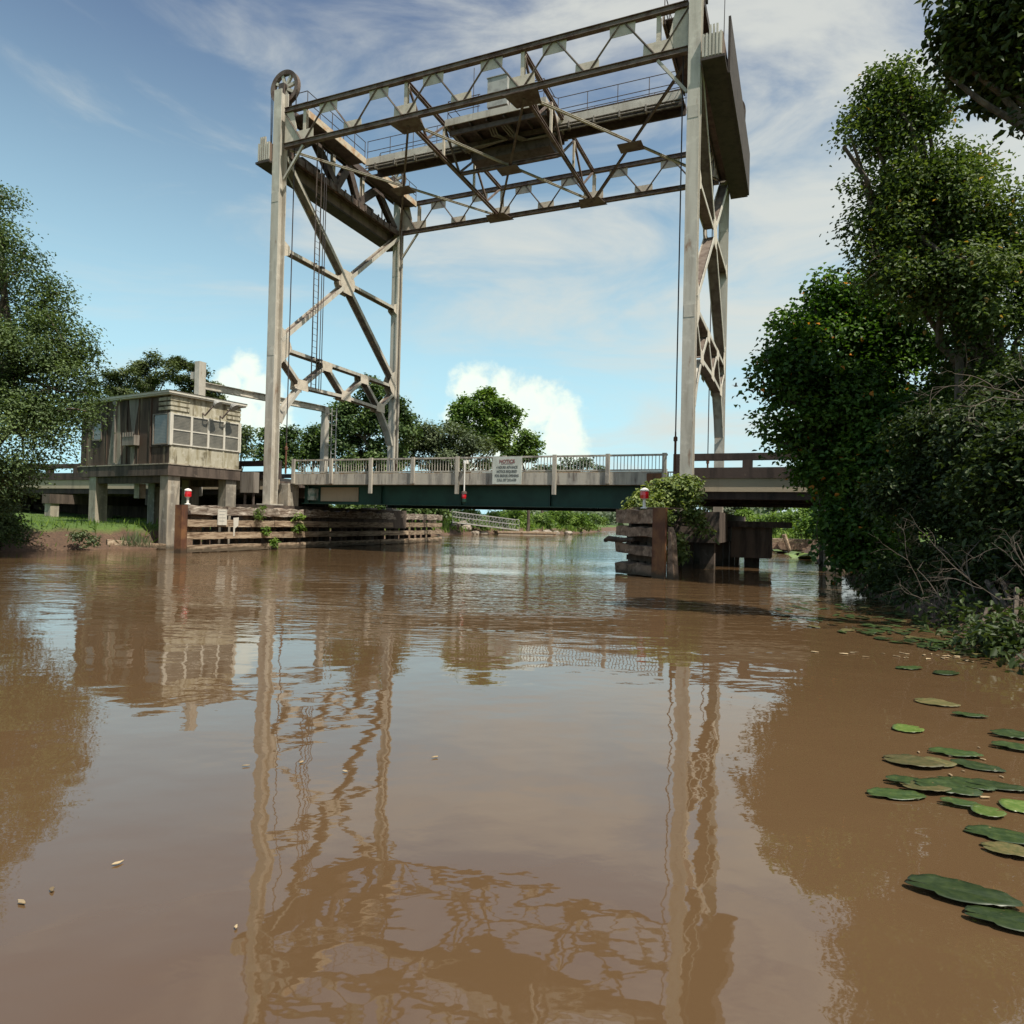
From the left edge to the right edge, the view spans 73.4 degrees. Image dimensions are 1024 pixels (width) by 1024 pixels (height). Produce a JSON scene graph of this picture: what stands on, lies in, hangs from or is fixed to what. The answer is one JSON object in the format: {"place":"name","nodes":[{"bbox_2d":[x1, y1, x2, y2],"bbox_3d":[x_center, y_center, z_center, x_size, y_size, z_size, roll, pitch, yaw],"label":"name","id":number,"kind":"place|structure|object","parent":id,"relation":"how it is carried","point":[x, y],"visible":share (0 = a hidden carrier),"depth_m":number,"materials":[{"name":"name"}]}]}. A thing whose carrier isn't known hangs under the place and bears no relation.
{"place":"outdoors","nodes":[
{"label":"outdoors","id":0,"kind":"place"},
{"bbox_2d":[278,483,298,505],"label":"bearing block","id":1,"kind":"structure","parent":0,"point":[288,494],"depth_m":32.65,"materials":[{"name":"concrete"}]},
{"bbox_2d":[0,531,1023,1023],"bbox_3d":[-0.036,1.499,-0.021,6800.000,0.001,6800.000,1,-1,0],"label":"river water","id":2,"kind":"structure","parent":0,"point":[626,799],"depth_m":3.76,"materials":[{"name":"liquid"}]},
{"bbox_2d":[106,539,165,548],"bbox_3d":[-15.192,1.303,27.779,0.210,0.399,2.187,1,-1,43],"label":"fallen timber","id":3,"kind":"object","parent":2,"relation":"on","point":[119,543],"visible":0.9,"depth_m":27.65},
{"bbox_2d":[493,527,556,535],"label":"floating dock","id":4,"kind":"object","parent":2,"relation":"on","point":[502,532],"visible":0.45,"depth_m":78.04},
{"bbox_2d":[449,511,518,530],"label":"gangway","id":5,"kind":"object","parent":4,"relation":"on","point":[489,521],"visible":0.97,"depth_m":76.75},
{"bbox_2d":[603,507,682,579],"bbox_3d":[3.936,1.493,22.037,2.183,3.221,6.214,1,-1,0],"label":"timber dolphin","id":6,"kind":"object","parent":2,"relation":"in","point":[644,546],"visible":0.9,"depth_m":20.00},
{"bbox_2d":[640,488,648,508],"bbox_3d":[3.931,-0.411,20.382,0.280,0.620,0.280,1,-1,23],"label":"navigation lamp","id":7,"kind":"object","parent":6,"relation":"on","point":[644,494],"visible":1,"depth_m":20.29,"materials":[{"name":"glass"}]},
{"bbox_2d":[772,534,818,551],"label":"broken dock","id":8,"kind":"object","parent":2,"relation":"in","point":[786,543],"visible":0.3,"depth_m":43.67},
{"bbox_2d":[867,787,926,799],"bbox_3d":[2.172,1.591,3.880,0.329,0.012,0.161,2,0,2],"label":"lily pad","id":9,"kind":"object","parent":2,"relation":"on","point":[897,794],"visible":1,"depth_m":3.88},
{"bbox_2d":[885,774,919,783],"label":"lily pad","id":10,"kind":"object","parent":2,"relation":"on","point":[904,779],"visible":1,"depth_m":4.10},
{"bbox_2d":[892,723,923,731],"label":"lily pad","id":11,"kind":"object","parent":2,"relation":"on","point":[904,727],"visible":1,"depth_m":5.16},
{"bbox_2d":[883,754,944,766],"bbox_3d":[2.583,1.599,4.414,0.346,0.012,0.238,-2,-3,31],"label":"lily pad","id":12,"kind":"object","parent":2,"relation":"on","point":[908,759],"visible":1,"depth_m":4.43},
{"bbox_2d":[899,780,951,790],"bbox_3d":[2.395,1.586,3.971,0.265,0.010,0.182,0,-5,14],"label":"lily pad","id":13,"kind":"object","parent":2,"relation":"on","point":[912,784],"visible":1,"depth_m":3.96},
{"bbox_2d":[914,698,960,706],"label":"lily pad","id":14,"kind":"object","parent":2,"relation":"on","point":[934,701],"visible":1,"depth_m":5.98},
{"bbox_2d":[924,756,956,766],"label":"lily pad","id":15,"kind":"object","parent":2,"relation":"on","point":[947,763],"visible":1,"depth_m":4.42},
{"bbox_2d":[914,777,982,795],"bbox_3d":[2.531,1.593,3.986,0.348,0.012,0.210,3,2,20],"label":"lily pad","id":16,"kind":"object","parent":2,"relation":"on","point":[958,788],"visible":1,"depth_m":4.00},
{"bbox_2d":[928,747,983,756],"bbox_3d":[2.987,1.617,4.623,0.329,0.013,0.161,1,0,20],"label":"lily pad","id":17,"kind":"object","parent":2,"relation":"on","point":[952,752],"visible":1,"depth_m":4.62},
{"bbox_2d":[940,797,980,805],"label":"lily pad","id":18,"kind":"object","parent":2,"relation":"on","point":[958,801],"visible":1,"depth_m":3.77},
{"bbox_2d":[905,874,1023,906],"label":"lily pad","id":19,"kind":"object","parent":2,"relation":"on","point":[957,890],"visible":1,"depth_m":2.82,"materials":[{"name":"plant"}]},
{"bbox_2d":[935,776,996,790],"bbox_3d":[2.692,1.605,4.071,0.306,0.010,0.186,-1,-3,37],"label":"lily pad","id":20,"kind":"object","parent":2,"relation":"on","point":[962,780],"visible":0.84,"depth_m":4.08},
{"bbox_2d":[952,711,988,716],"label":"lily pad","id":21,"kind":"object","parent":2,"relation":"on","point":[969,714],"visible":1,"depth_m":5.59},
{"bbox_2d":[950,759,1005,771],"bbox_3d":[2.968,1.617,4.382,0.309,0.012,0.151,2,2,31],"label":"lily pad","id":22,"kind":"object","parent":2,"relation":"on","point":[974,764],"visible":1,"depth_m":4.38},
{"bbox_2d":[970,804,1006,816],"bbox_3d":[2.530,1.590,3.655,0.175,0.007,0.154,2,0,-11],"label":"lily pad","id":23,"kind":"object","parent":2,"relation":"on","point":[984,810],"visible":1,"depth_m":3.65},
{"bbox_2d":[964,904,1023,931],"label":"lily pad","id":24,"kind":"object","parent":2,"relation":"on","point":[1007,918],"visible":1,"depth_m":2.66,"materials":[{"name":"plant"}]},
{"bbox_2d":[964,825,1023,843],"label":"lily pad","id":25,"kind":"object","parent":2,"relation":"on","point":[1004,835],"visible":1,"depth_m":3.40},
{"bbox_2d":[966,778,1023,790],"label":"lily pad","id":26,"kind":"object","parent":2,"relation":"on","point":[1002,786],"visible":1,"depth_m":4.05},
{"bbox_2d":[981,841,1023,856],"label":"lily pad","id":27,"kind":"object","parent":2,"relation":"on","point":[1002,847],"visible":1,"depth_m":3.24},
{"bbox_2d":[989,729,1023,737],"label":"lily pad","id":28,"kind":"object","parent":2,"relation":"on","point":[1011,733],"visible":1,"depth_m":5.09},
{"bbox_2d":[991,740,1023,749],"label":"lily pad","id":29,"kind":"object","parent":2,"relation":"on","point":[1015,745],"visible":1,"depth_m":4.80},
{"bbox_2d":[999,798,1023,812],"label":"lily pad","id":30,"kind":"object","parent":2,"relation":"on","point":[1014,805],"visible":1,"depth_m":3.77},
{"bbox_2d":[0,0,1023,516],"label":"sky","id":31,"kind":"structure","parent":0,"point":[133,130],"materials":[{"name":"blue"}]},
{"bbox_2d":[1,509,1023,667],"bbox_3d":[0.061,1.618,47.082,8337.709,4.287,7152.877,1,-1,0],"label":"ground","id":32,"kind":"structure","parent":0,"point":[116,531],"depth_m":27.36,"materials":[{"name":"soil"}]},
{"bbox_2d":[0,492,49,550],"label":"shrub","id":33,"kind":"object","parent":32,"relation":"on","point":[9,528],"visible":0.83,"depth_m":23.97,"materials":[{"name":"green plant"}]},
{"bbox_2d":[0,180,120,523],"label":"oak tree","id":34,"kind":"object","parent":32,"relation":"on","point":[23,408],"visible":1,"depth_m":21.54,"materials":[{"name":"green plant"}]},
{"bbox_2d":[65,530,102,548],"bbox_3d":[-16.453,1.047,26.467,1.283,0.730,0.885,1,-1,0],"label":"bank plant","id":35,"kind":"object","parent":32,"relation":"on","point":[82,535],"visible":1,"depth_m":26.45,"materials":[{"name":"green plant"}]},
{"bbox_2d":[77,365,146,397],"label":"pine tree","id":36,"kind":"object","parent":32,"relation":"on","point":[119,378],"visible":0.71,"depth_m":61.51,"materials":[{"name":"green plant"}]},
{"bbox_2d":[117,530,151,546],"bbox_3d":[-15.237,1.036,27.568,1.570,0.736,1.264,1,-1,0],"label":"bank plant","id":37,"kind":"object","parent":32,"relation":"on","point":[136,538],"visible":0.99,"depth_m":27.47,"materials":[{"name":"green plant"}]},
{"bbox_2d":[8,513,276,546],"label":"bank grass","id":38,"kind":"structure","parent":32,"relation":"on","point":[90,522],"depth_m":29.92,"materials":[{"name":"green plant"}]},
{"bbox_2d":[126,348,182,392],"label":"pine tree","id":39,"kind":"object","parent":32,"relation":"on","point":[154,380],"visible":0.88,"depth_m":64.28,"materials":[{"name":"green plant"}]},
{"bbox_2d":[10,461,304,519],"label":"approach bridge","id":40,"kind":"structure","parent":32,"relation":"on","point":[68,488],"depth_m":38.69,"materials":[{"name":"concrete"}]},
{"bbox_2d":[190,361,336,495],"bbox_3d":[-13.714,-4.035,38.768,1.425,6.700,10.250,1,-1,23],"label":"road gantry","id":41,"kind":"object","parent":40,"relation":"on","point":[198,377],"visible":0.68,"depth_m":38.16,"materials":[{"name":"metal"}]},
{"bbox_2d":[77,389,246,548],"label":"control house","id":42,"kind":"structure","parent":32,"relation":"on","point":[166,444],"depth_m":30.23,"materials":[{"name":"concrete"}]},
{"bbox_2d":[92,423,101,440],"bbox_3d":[-18.984,-3.668,31.419,0.700,0.810,0.049,1,-1,30],"label":"window","id":43,"kind":"structure","parent":42,"relation":"in","point":[96,438],"depth_m":31.40,"materials":[{"name":"grey glass"}]},
{"bbox_2d":[152,413,168,444],"bbox_3d":[-14.867,-3.509,29.034,1.060,1.320,0.059,1,-1,30],"label":"window","id":44,"kind":"structure","parent":42,"relation":"in","point":[160,425],"depth_m":29.03,"materials":[{"name":"grey glass"}]},
{"bbox_2d":[172,413,191,446],"bbox_3d":[-14.047,-3.487,29.192,0.085,1.320,0.910,1,-1,30],"label":"window","id":45,"kind":"structure","parent":42,"relation":"in","point":[182,424],"depth_m":29.20,"materials":[{"name":"grey glass"}]},
{"bbox_2d":[191,416,208,448],"bbox_3d":[-13.615,-3.466,29.941,0.085,1.320,0.820,1,-1,30],"label":"window","id":46,"kind":"structure","parent":42,"relation":"in","point":[200,426],"depth_m":29.97,"materials":[{"name":"grey glass"}]},
{"bbox_2d":[208,419,224,449],"bbox_3d":[-13.207,-3.447,30.647,0.085,1.320,0.810,1,-1,30],"label":"window","id":47,"kind":"structure","parent":42,"relation":"in","point":[216,427],"depth_m":30.67,"materials":[{"name":"grey glass"}]},
{"bbox_2d":[223,421,239,451],"bbox_3d":[-12.808,-3.427,31.340,0.085,1.320,0.790,1,-1,30],"label":"window","id":48,"kind":"structure","parent":42,"relation":"in","point":[231,436],"depth_m":31.36,"materials":[{"name":"grey glass"}]},
{"bbox_2d":[22,499,328,537],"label":"bulkhead wall","id":49,"kind":"structure","parent":32,"relation":"on","point":[140,512],"depth_m":44.65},
{"bbox_2d":[165,354,214,393],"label":"pine tree","id":50,"kind":"object","parent":32,"relation":"on","point":[186,380],"visible":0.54,"depth_m":66.74,"materials":[{"name":"green plant"}]},
{"bbox_2d":[205,380,227,399],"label":"pine tree","id":51,"kind":"object","parent":32,"relation":"on","point":[214,395],"visible":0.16,"depth_m":69.16,"materials":[{"name":"green plant"}]},
{"bbox_2d":[239,425,259,470],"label":"broadleaf tree","id":52,"kind":"object","parent":32,"relation":"on","point":[246,435],"visible":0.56,"depth_m":57.91,"materials":[{"name":"green plant"}]},
{"bbox_2d":[250,423,305,468],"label":"broadleaf tree","id":53,"kind":"object","parent":32,"relation":"on","point":[293,445],"visible":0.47,"depth_m":63.78,"materials":[{"name":"green plant"}]},
{"bbox_2d":[288,422,334,471],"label":"broadleaf tree","id":54,"kind":"object","parent":32,"relation":"on","point":[310,440],"visible":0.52,"depth_m":67.42,"materials":[{"name":"green plant"}]},
{"bbox_2d":[236,503,406,543],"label":"bridge pier","id":55,"kind":"structure","parent":32,"relation":"on","point":[399,522],"depth_m":37.05,"materials":[{"name":"wood"}]},
{"bbox_2d":[240,472,258,504],"bbox_3d":[-12.199,-1.095,31.884,0.800,1.499,0.350,1,-1,23],"label":"equipment box","id":56,"kind":"object","parent":55,"relation":"on","point":[249,482],"visible":0.93,"depth_m":31.74,"materials":[{"name":"metal"}]},
{"bbox_2d":[174,505,441,553],"bbox_3d":[-8.816,1.474,37.108,1.158,3.077,23.655,1,-1,18],"label":"timber fender","id":57,"kind":"object","parent":55,"relation":"attached to","point":[189,522],"visible":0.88,"depth_m":31.41,"materials":[{"name":"wood"}]},
{"bbox_2d":[217,509,226,524],"bbox_3d":[-11.733,0.210,27.798,0.023,0.640,0.500,1,-1,20],"label":"notice plate","id":58,"kind":"object","parent":57,"relation":"attached to","point":[222,517],"visible":1,"depth_m":27.79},
{"bbox_2d":[288,512,306,532],"bbox_3d":[-10.069,0.550,32.272,0.850,1.096,0.890,1,-1,0],"label":"weed","id":59,"kind":"object","parent":57,"relation":"hanging from","point":[301,516],"visible":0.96,"depth_m":32.18,"materials":[{"name":"green plant"}]},
{"bbox_2d":[256,69,416,510],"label":"lift tower","id":60,"kind":"structure","parent":55,"relation":"on","point":[342,151],"depth_m":34.75,"materials":[{"name":"metal"}]},
{"bbox_2d":[285,92,296,473],"bbox_3d":[-10.452,-11.023,32.467,0.139,18.450,0.139,1,-1,0],"label":"lifting rope","id":61,"kind":"object","parent":60,"relation":"hanging from","point":[286,448],"visible":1,"depth_m":32.43,"materials":[{"name":"metal"}]},
{"bbox_2d":[255,97,392,251],"bbox_3d":[-9.522,-18.230,37.393,0.810,3.920,11.180,1,-1,23],"label":"counterweight","id":62,"kind":"object","parent":60,"relation":"hanging from","point":[348,216],"visible":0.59,"depth_m":36.70,"materials":[{"name":"concrete"}]},
{"bbox_2d":[395,214,402,470],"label":"lifting rope","id":63,"kind":"object","parent":60,"relation":"hanging from","point":[398,343],"visible":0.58,"depth_m":41.18,"materials":[{"name":"metal"}]},
{"bbox_2d":[283,0,718,259],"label":"overhead truss","id":64,"kind":"object","parent":60,"relation":"on","point":[528,125],"visible":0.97,"depth_m":31.88,"materials":[{"name":"grey metal"}]},
{"bbox_2d":[487,73,510,109],"bbox_3d":[-0.622,-19.695,33.018,1.120,2.310,0.580,1,-1,23],"label":"electrical cabinet","id":65,"kind":"object","parent":64,"relation":"on","point":[498,82],"visible":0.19,"depth_m":32.79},
{"bbox_2d":[333,504,370,508],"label":"bush","id":66,"kind":"object","parent":32,"relation":"on","point":[351,506],"visible":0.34,"depth_m":54.34,"materials":[{"name":"green plant"}]},
{"bbox_2d":[315,373,423,506],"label":"broadleaf tree","id":67,"kind":"object","parent":32,"relation":"on","point":[358,431],"visible":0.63,"depth_m":65.22,"materials":[{"name":"green plant"}]},
{"bbox_2d":[401,508,433,522],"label":"bush","id":68,"kind":"object","parent":32,"relation":"on","point":[415,511],"visible":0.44,"depth_m":61.26,"materials":[{"name":"green plant"}]},
{"bbox_2d":[421,509,452,527],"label":"bush","id":69,"kind":"object","parent":32,"relation":"on","point":[444,514],"visible":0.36,"depth_m":65.51,"materials":[{"name":"green plant"}]},
{"bbox_2d":[383,418,497,522],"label":"broadleaf tree","id":70,"kind":"object","parent":32,"relation":"on","point":[436,441],"visible":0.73,"depth_m":69.37,"materials":[{"name":"green plant"}]},
{"bbox_2d":[450,509,488,523],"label":"bush","id":71,"kind":"object","parent":32,"relation":"on","point":[474,511],"visible":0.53,"depth_m":79.48,"materials":[{"name":"green plant"}]},
{"bbox_2d":[445,386,529,512],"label":"broadleaf tree","id":72,"kind":"object","parent":32,"relation":"on","point":[492,414],"visible":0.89,"depth_m":75.50,"materials":[{"name":"green plant"}]},
{"bbox_2d":[482,510,511,526],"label":"bush","id":73,"kind":"object","parent":32,"relation":"on","point":[496,514],"visible":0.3,"depth_m":83.58,"materials":[{"name":"green plant"}]},
{"bbox_2d":[498,510,531,523],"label":"bush","id":74,"kind":"object","parent":32,"relation":"on","point":[511,514],"visible":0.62,"depth_m":87.39,"materials":[{"name":"green plant"}]},
{"bbox_2d":[500,427,545,530],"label":"broadleaf tree","id":75,"kind":"object","parent":32,"relation":"on","point":[528,444],"visible":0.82,"depth_m":79.62,"materials":[{"name":"green plant"}]},
{"bbox_2d":[523,512,556,529],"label":"bush","id":76,"kind":"object","parent":32,"relation":"on","point":[541,518],"visible":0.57,"depth_m":91.51,"materials":[{"name":"green plant"}]},
{"bbox_2d":[545,511,576,524],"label":"bush","id":77,"kind":"object","parent":32,"relation":"on","point":[566,518],"visible":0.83,"depth_m":99.55,"materials":[{"name":"green plant"}]},
{"bbox_2d":[551,457,604,513],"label":"broadleaf tree","id":78,"kind":"object","parent":32,"relation":"on","point":[579,464],"visible":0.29,"depth_m":149.49,"materials":[{"name":"green plant"}]},
{"bbox_2d":[559,511,596,531],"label":"bush","id":79,"kind":"object","parent":32,"relation":"on","point":[580,518],"visible":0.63,"depth_m":107.63,"materials":[{"name":"green plant"}]},
{"bbox_2d":[583,512,609,526],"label":"bush","id":80,"kind":"object","parent":32,"relation":"on","point":[600,520],"visible":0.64,"depth_m":129.49,"materials":[{"name":"green plant"}]},
{"bbox_2d":[329,519,940,542],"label":"shore grass","id":81,"kind":"structure","parent":32,"relation":"on","point":[445,528],"depth_m":80.18,"materials":[{"name":"green plant"}]},
{"bbox_2d":[443,507,919,526],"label":"distant wood","id":82,"kind":"object","parent":32,"relation":"on","point":[612,515],"visible":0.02,"depth_m":233.17,"materials":[{"name":"green plant"}]},
{"bbox_2d":[666,510,745,568],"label":"bridge pier","id":83,"kind":"structure","parent":32,"relation":"on","point":[709,553],"depth_m":24.07,"materials":[{"name":"wood"}]},
{"bbox_2d":[620,473,718,565],"bbox_3d":[5.055,0.234,22.721,3.985,3.138,2.047,2,-1,-39],"label":"creeper bush","id":84,"kind":"object","parent":83,"relation":"attached to","point":[675,491],"visible":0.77,"depth_m":22.73,"materials":[{"name":"green plant"}]},
{"bbox_2d":[662,0,745,511],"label":"lift tower","id":85,"kind":"structure","parent":83,"relation":"on","point":[710,256],"depth_m":25.90,"materials":[{"name":"metal"}]},
{"bbox_2d":[291,453,678,511],"bbox_3d":[-0.615,-1.220,33.277,17.660,2.098,8.982,1,-1,23],"label":"lift span","id":86,"kind":"object","parent":85,"relation":"attached to","point":[607,489],"visible":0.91,"depth_m":29.47,"materials":[{"name":"metal"}]},
{"bbox_2d":[461,460,468,503],"bbox_3d":[-1.991,-1.281,28.903,0.240,1.875,0.310,1,-1,23],"label":"navigation lamp","id":87,"kind":"object","parent":86,"relation":"hanging from","point":[463,493],"visible":1,"depth_m":28.84,"materials":[{"name":"white paint"}]},
{"bbox_2d":[492,457,521,483],"bbox_3d":[-0.206,-1.706,28.201,1.300,1.130,0.039,1,-1,23],"label":"notice sign","id":88,"kind":"object","parent":86,"relation":"attached to","point":[506,470],"visible":1,"depth_m":28.18,"materials":[{"name":"white"}]},
{"bbox_2d":[673,56,683,470],"bbox_3d":[6.225,-10.725,25.437,0.139,18.450,0.139,1,-1,0],"label":"lifting rope","id":89,"kind":"object","parent":85,"relation":"hanging from","point":[675,438],"visible":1,"depth_m":25.39,"materials":[{"name":"metal"}]},
{"bbox_2d":[706,162,713,467],"bbox_3d":[9.903,-10.515,34.172,0.139,18.450,0.139,1,-1,0],"label":"lifting rope","id":90,"kind":"object","parent":85,"relation":"hanging from","point":[707,462],"visible":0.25,"depth_m":34.09,"materials":[{"name":"metal"}]},
{"bbox_2d":[701,1,749,198],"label":"counterweight","id":91,"kind":"object","parent":85,"relation":"hanging from","point":[721,75],"visible":1,"depth_m":27.36,"materials":[{"name":"concrete"}]},
{"bbox_2d":[734,507,757,519],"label":"bush","id":92,"kind":"object","parent":32,"relation":"on","point":[740,512],"visible":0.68,"depth_m":73.70,"materials":[{"name":"green plant"}]},
{"bbox_2d":[673,453,841,574],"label":"approach bridge","id":93,"kind":"structure","parent":32,"relation":"on","point":[747,484],"depth_m":24.94,"materials":[{"name":"concrete"}]},
{"bbox_2d":[727,521,791,566],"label":"landing platform","id":94,"kind":"structure","parent":32,"relation":"on","point":[751,543],"depth_m":25.70,"materials":[{"name":"wood"}]},
{"bbox_2d":[742,513,781,535],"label":"bush","id":95,"kind":"object","parent":32,"relation":"on","point":[760,518],"visible":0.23,"depth_m":59.57,"materials":[{"name":"green plant"}]},
{"bbox_2d":[764,509,797,537],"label":"bush","id":96,"kind":"object","parent":32,"relation":"on","point":[771,517],"visible":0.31,"depth_m":55.68,"materials":[{"name":"green plant"}]},
{"bbox_2d":[775,508,814,535],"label":"bush","id":97,"kind":"object","parent":32,"relation":"on","point":[799,512],"visible":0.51,"depth_m":51.60,"materials":[{"name":"green plant"}]},
{"bbox_2d":[790,512,815,539],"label":"bush","id":98,"kind":"object","parent":32,"relation":"on","point":[801,528],"visible":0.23,"depth_m":43.83,"materials":[{"name":"green plant"}]},
{"bbox_2d":[732,262,953,576],"bbox_3d":[9.907,-2.620,18.930,7.828,8.844,5.264,1,-1,0],"label":"vine covered tree","id":99,"kind":"object","parent":32,"relation":"on","point":[848,396],"visible":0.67,"depth_m":18.37,"materials":[{"name":"green plant"}]},
{"bbox_2d":[807,458,893,586],"bbox_3d":[9.191,0.226,18.494,1.996,3.796,3.124,1,-1,31],"label":"hanging vine","id":100,"kind":"object","parent":99,"relation":"hanging from","point":[823,547],"visible":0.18,"depth_m":17.92,"materials":[{"name":"green plant"}]},
{"bbox_2d":[815,552,1023,668],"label":"bank weeds","id":101,"kind":"object","parent":32,"relation":"on","point":[847,579],"visible":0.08,"depth_m":12.00,"materials":[{"name":"green plant"}]},
{"bbox_2d":[819,39,1023,408],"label":"broadleaf tree","id":102,"kind":"object","parent":32,"relation":"on","point":[954,265],"visible":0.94,"depth_m":15.64,"materials":[{"name":"green plant"}]},
{"bbox_2d":[868,521,996,618],"bbox_3d":[6.981,0.896,11.170,2.584,1.852,1.024,2,-1,-12],"label":"bare branch","id":103,"kind":"object","parent":32,"relation":"on","point":[939,598],"visible":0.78,"depth_m":11.11,"materials":[{"name":"grey wood"}]},
{"bbox_2d":[849,340,1023,674],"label":"thicket","id":104,"kind":"object","parent":32,"relation":"on","point":[973,494],"visible":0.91,"depth_m":12.30,"materials":[{"name":"green plant"}]},
{"bbox_2d":[900,339,1023,439],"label":"bare branch","id":105,"kind":"object","parent":104,"relation":"attached to","point":[982,390],"visible":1,"depth_m":9.18,"materials":[{"name":"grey wood"}]},
{"bbox_2d":[898,500,1023,652],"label":"bare branch","id":106,"kind":"object","parent":32,"relation":"on","point":[1014,598],"visible":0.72,"depth_m":8.64,"materials":[{"name":"grey wood"}]},
{"bbox_2d":[905,0,1023,145],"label":"broadleaf tree","id":107,"kind":"object","parent":32,"relation":"on","point":[978,47],"visible":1,"depth_m":9.32,"materials":[{"name":"green plant"}]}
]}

